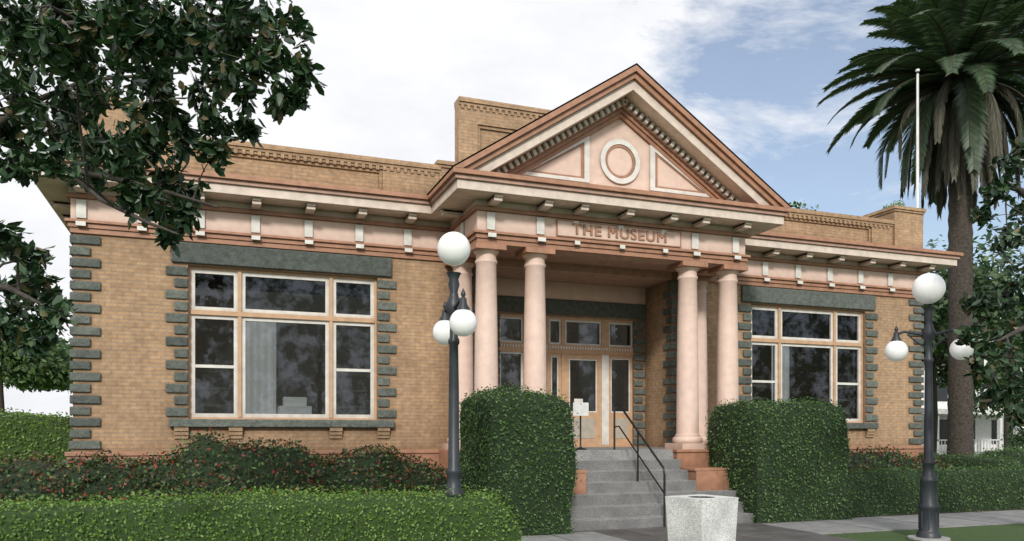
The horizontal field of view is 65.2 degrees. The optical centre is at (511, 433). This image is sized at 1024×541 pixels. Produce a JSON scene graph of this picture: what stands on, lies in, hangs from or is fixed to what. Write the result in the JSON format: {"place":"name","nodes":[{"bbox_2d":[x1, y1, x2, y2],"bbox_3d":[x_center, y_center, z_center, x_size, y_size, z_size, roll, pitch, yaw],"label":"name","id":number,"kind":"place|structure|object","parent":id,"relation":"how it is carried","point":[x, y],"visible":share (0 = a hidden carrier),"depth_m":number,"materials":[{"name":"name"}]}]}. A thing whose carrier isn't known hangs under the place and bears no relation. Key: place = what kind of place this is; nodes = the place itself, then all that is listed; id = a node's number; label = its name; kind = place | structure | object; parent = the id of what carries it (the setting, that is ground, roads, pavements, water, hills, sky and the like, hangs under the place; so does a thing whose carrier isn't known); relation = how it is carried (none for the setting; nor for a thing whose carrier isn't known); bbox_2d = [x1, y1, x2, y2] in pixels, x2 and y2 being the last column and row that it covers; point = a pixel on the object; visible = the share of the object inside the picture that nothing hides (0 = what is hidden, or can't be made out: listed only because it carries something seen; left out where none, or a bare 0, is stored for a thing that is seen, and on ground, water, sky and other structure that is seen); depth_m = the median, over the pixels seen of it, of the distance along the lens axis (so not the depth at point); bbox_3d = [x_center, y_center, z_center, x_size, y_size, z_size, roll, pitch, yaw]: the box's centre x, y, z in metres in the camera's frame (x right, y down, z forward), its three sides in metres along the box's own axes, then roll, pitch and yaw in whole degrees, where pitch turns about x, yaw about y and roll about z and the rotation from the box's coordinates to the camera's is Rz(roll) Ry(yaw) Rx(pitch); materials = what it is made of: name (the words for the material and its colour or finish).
{"place":"outdoors","nodes":[
{"label":"outdoors","id":0,"kind":"place"},
{"bbox_2d":[0,0,326,357],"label":"magnolia tree","id":1,"kind":"object","parent":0,"point":[29,34],"depth_m":6.79,"materials":[{"name":"green plant"}]},
{"bbox_2d":[0,0,1023,433],"label":"sky","id":2,"kind":"structure","parent":0,"point":[754,73],"materials":[{"name":"white"}]},
{"bbox_2d":[459,383,582,535],"bbox_3d":[0.053,0.452,14.772,2.111,2.780,2.248,0,0,-21],"label":"tall hedge","id":3,"kind":"object","parent":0,"point":[524,449],"depth_m":13.97,"materials":[{"name":"green plant"}]},
{"bbox_2d":[439,447,729,493],"bbox_3d":[1.885,1.079,17.931,6.960,1.462,4.168,0,0,-21],"label":"porch base","id":4,"kind":"object","parent":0,"point":[703,474],"visible":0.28,"depth_m":16.75,"materials":[{"name":"stone"}]},
{"bbox_2d":[443,242,747,449],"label":"columns","id":5,"kind":"structure","parent":4,"relation":"on","point":[691,400],"depth_m":17.49,"materials":[{"name":"beige stone"}]},
{"bbox_2d":[570,459,752,530],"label":"front steps","id":6,"kind":"structure","parent":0,"point":[617,495],"depth_m":15.76,"materials":[{"name":"grey concrete"}]},
{"bbox_2d":[521,510,1023,540],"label":"sidewalk","id":7,"kind":"structure","parent":0,"point":[798,530],"depth_m":14.91,"materials":[{"name":"grey concrete"}]},
{"bbox_2d":[575,403,665,526],"bbox_3d":[2.355,0.573,16.272,0.736,2.450,2.464,0,0,-41],"label":"stair handrail","id":8,"kind":"object","parent":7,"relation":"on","point":[663,490],"visible":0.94,"depth_m":16.06,"materials":[{"name":"black metal"}]},
{"bbox_2d":[573,402,588,415],"bbox_3d":[1.456,-0.512,16.939,0.360,0.280,0.015,0,0,-21],"label":"entrance sign","id":9,"kind":"object","parent":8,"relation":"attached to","point":[582,409],"visible":0.93,"depth_m":16.93,"materials":[{"name":"white paper"}]},
{"bbox_2d":[665,494,738,540],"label":"litter bin","id":10,"kind":"object","parent":7,"relation":"on","point":[699,517],"visible":1,"depth_m":10.22,"materials":[{"name":"grey concrete"}]},
{"bbox_2d":[907,535,950,540],"bbox_3d":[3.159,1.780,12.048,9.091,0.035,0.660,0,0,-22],"label":"lamp footing","id":11,"kind":"object","parent":7,"relation":"on","point":[914,537],"visible":0.74,"depth_m":13.41,"materials":[{"name":"grey concrete"}]},
{"bbox_2d":[884,273,973,538],"bbox_3d":[7.080,-0.462,13.594,1.367,4.520,0.516,0,0,17],"label":"street lamp","id":12,"kind":"object","parent":11,"relation":"on","point":[928,288],"visible":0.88,"depth_m":13.53,"materials":[{"name":"metal"}]},
{"bbox_2d":[705,396,854,523],"bbox_3d":[5.644,0.517,16.987,2.780,2.622,2.093,0,0,-21],"label":"tall hedge","id":13,"kind":"object","parent":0,"point":[730,408],"depth_m":16.21,"materials":[{"name":"green plant"}]},
{"bbox_2d":[825,447,1023,540],"bbox_3d":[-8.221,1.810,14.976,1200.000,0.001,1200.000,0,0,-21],"label":"ground","id":14,"kind":"structure","parent":0,"point":[1010,532],"depth_m":14.31,"materials":[{"name":"green plant"}]},
{"bbox_2d":[0,300,69,391],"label":"tree","id":15,"kind":"object","parent":14,"relation":"on","point":[39,389],"visible":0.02,"depth_m":49.89,"materials":[{"name":"green plant"}]},
{"bbox_2d":[0,407,72,466],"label":"boundary hedge","id":16,"kind":"object","parent":14,"relation":"on","point":[27,434],"depth_m":19.58,"materials":[{"name":"green plant"}]},
{"bbox_2d":[0,319,72,411],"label":"tree","id":17,"kind":"object","parent":14,"relation":"on","point":[54,369],"depth_m":35.92,"materials":[{"name":"green plant"}]},
{"bbox_2d":[15,347,71,394],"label":"tree","id":18,"kind":"object","parent":14,"relation":"on","point":[49,389],"depth_m":52.73,"materials":[{"name":"green plant"}]},
{"bbox_2d":[0,427,446,504],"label":"bed shrubs","id":19,"kind":"object","parent":14,"relation":"on","point":[74,474],"depth_m":13.49,"materials":[{"name":"green plant"}]},
{"bbox_2d":[0,483,527,540],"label":"hedge","id":20,"kind":"object","parent":14,"relation":"on","point":[181,510],"depth_m":9.43,"materials":[{"name":"green plant"}]},
{"bbox_2d":[433,232,476,497],"bbox_3d":[-0.763,-0.422,10.501,0.440,4.440,1.349,0,0,-21],"label":"street lamp","id":21,"kind":"object","parent":14,"relation":"on","point":[456,320],"visible":0.94,"depth_m":10.43,"materials":[{"name":"metal"}]},
{"bbox_2d":[73,233,920,451],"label":"museum walls","id":22,"kind":"structure","parent":14,"relation":"on","point":[137,305],"depth_m":20.07,"materials":[{"name":"beige brick"}]},
{"bbox_2d":[65,446,923,469],"bbox_3d":[-0.827,1.073,25.164,21.257,1.450,14.120,0,0,-21],"label":"building base","id":23,"kind":"object","parent":22,"relation":"attached to","point":[432,454],"visible":0.18,"depth_m":17.04,"materials":[{"name":"brown brick"}]},
{"bbox_2d":[27,153,963,298],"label":"cornice","id":24,"kind":"structure","parent":22,"relation":"on","point":[469,193],"depth_m":16.64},
{"bbox_2d":[51,185,935,291],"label":"cornice brackets","id":25,"kind":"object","parent":24,"relation":"attached to","point":[494,200],"depth_m":16.56,"materials":[{"name":"paint"}]},
{"bbox_2d":[77,96,926,247],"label":"parapet","id":26,"kind":"structure","parent":24,"relation":"on","point":[480,124],"depth_m":17.48,"materials":[{"name":"brown brick"}]},
{"bbox_2d":[427,63,791,207],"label":"pediment","id":27,"kind":"structure","parent":24,"relation":"on","point":[639,108],"depth_m":16.70,"materials":[{"name":"paint"}]},
{"bbox_2d":[522,136,709,197],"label":"pediment panels","id":28,"kind":"object","parent":27,"relation":"attached to","point":[571,163],"visible":1,"depth_m":16.85,"materials":[{"name":"paint"}]},
{"bbox_2d":[556,219,680,247],"bbox_3d":[2.288,-4.202,16.858,2.940,0.340,0.040,0,0,-21],"label":"sign panel","id":29,"kind":"object","parent":24,"relation":"attached to","point":[565,228],"visible":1,"depth_m":16.79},
{"bbox_2d":[572,223,666,242],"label":"museum name letters","id":30,"kind":"object","parent":29,"relation":"attached to","point":[664,235],"visible":1,"depth_m":16.84,"materials":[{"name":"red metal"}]},
{"bbox_2d":[68,234,923,448],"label":"stone quoins","id":31,"kind":"object","parent":22,"relation":"attached to","point":[227,255],"visible":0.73,"depth_m":16.87,"materials":[{"name":"grey stone"}]},
{"bbox_2d":[174,427,875,438],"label":"window sill brackets","id":32,"kind":"object","parent":22,"relation":"attached to","point":[237,432],"visible":0.61,"depth_m":16.57,"materials":[{"name":"grey stone"}]},
{"bbox_2d":[188,266,862,446],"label":"windows","id":33,"kind":"structure","parent":22,"relation":"in","point":[254,372],"depth_m":17.08,"materials":[{"name":"beige wood"}]},
{"bbox_2d":[883,200,904,208],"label":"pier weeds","id":34,"kind":"object","parent":22,"relation":"on","point":[896,203],"visible":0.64,"depth_m":22.51,"materials":[{"name":"green plant"}]},
{"bbox_2d":[789,200,818,210],"bbox_3d":[12.134,-4.654,37.522,5.228,12.930,6.759,0,0,-21],"label":"tree","id":35,"kind":"object","parent":14,"relation":"on","point":[797,203],"depth_m":35.74,"materials":[{"name":"green plant"}]},
{"bbox_2d":[848,444,954,471],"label":"bed shrubs","id":36,"kind":"object","parent":14,"relation":"on","point":[915,458],"depth_m":19.76,"materials":[{"name":"green plant"}]},
{"bbox_2d":[915,69,919,207],"bbox_3d":[11.978,-4.487,23.625,0.140,12.570,0.133,0,0,-21],"label":"flagpole","id":37,"kind":"object","parent":14,"relation":"on","point":[917,137],"visible":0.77,"depth_m":23.59,"materials":[{"name":"white metal"}]},
{"bbox_2d":[817,0,1023,456],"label":"palm","id":38,"kind":"object","parent":14,"relation":"on","point":[982,41],"depth_m":25.44,"materials":[{"name":"green plant"}]},
{"bbox_2d":[852,509,1023,517],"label":"curb","id":39,"kind":"structure","parent":14,"relation":"on","point":[944,512],"depth_m":17.87,"materials":[{"name":"grey concrete"}]},
{"bbox_2d":[921,230,1023,366],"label":"tree","id":40,"kind":"object","parent":14,"relation":"on","point":[981,271],"depth_m":33.84,"materials":[{"name":"green plant"}]},
{"bbox_2d":[924,309,1023,449],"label":"tree","id":41,"kind":"object","parent":14,"relation":"on","point":[942,373],"depth_m":41.54,"materials":[{"name":"green plant"}]},
{"bbox_2d":[973,349,1023,419],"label":"tree","id":42,"kind":"object","parent":14,"relation":"on","point":[994,408],"depth_m":33.37,"materials":[{"name":"green plant"}]},
{"bbox_2d":[1001,425,1023,447],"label":"round shrub","id":43,"kind":"object","parent":14,"relation":"on","point":[1018,438],"visible":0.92,"depth_m":28.88,"materials":[{"name":"green plant"}]},
{"bbox_2d":[847,462,1023,517],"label":"low hedge","id":44,"kind":"object","parent":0,"point":[910,478],"depth_m":17.91,"materials":[{"name":"green plant"}]},
{"bbox_2d":[921,271,1018,453],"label":"tree","id":45,"kind":"object","parent":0,"point":[935,414],"depth_m":40.84,"materials":[{"name":"green plant"}]},
{"bbox_2d":[919,450,1022,469],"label":"low hedge","id":46,"kind":"object","parent":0,"point":[973,462],"depth_m":20.68,"materials":[{"name":"green plant"}]},
{"bbox_2d":[921,352,1021,456],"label":"house","id":47,"kind":"structure","parent":0,"point":[988,432],"depth_m":57.40,"materials":[{"name":"white wood"}]},
{"bbox_2d":[953,136,1023,433],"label":"tree","id":48,"kind":"object","parent":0,"point":[976,339],"depth_m":11.56,"materials":[{"name":"green plant"}]},
{"bbox_2d":[973,445,1023,467],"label":"hedge","id":49,"kind":"object","parent":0,"point":[1009,454],"depth_m":22.40,"materials":[{"name":"green plant"}]}
]}

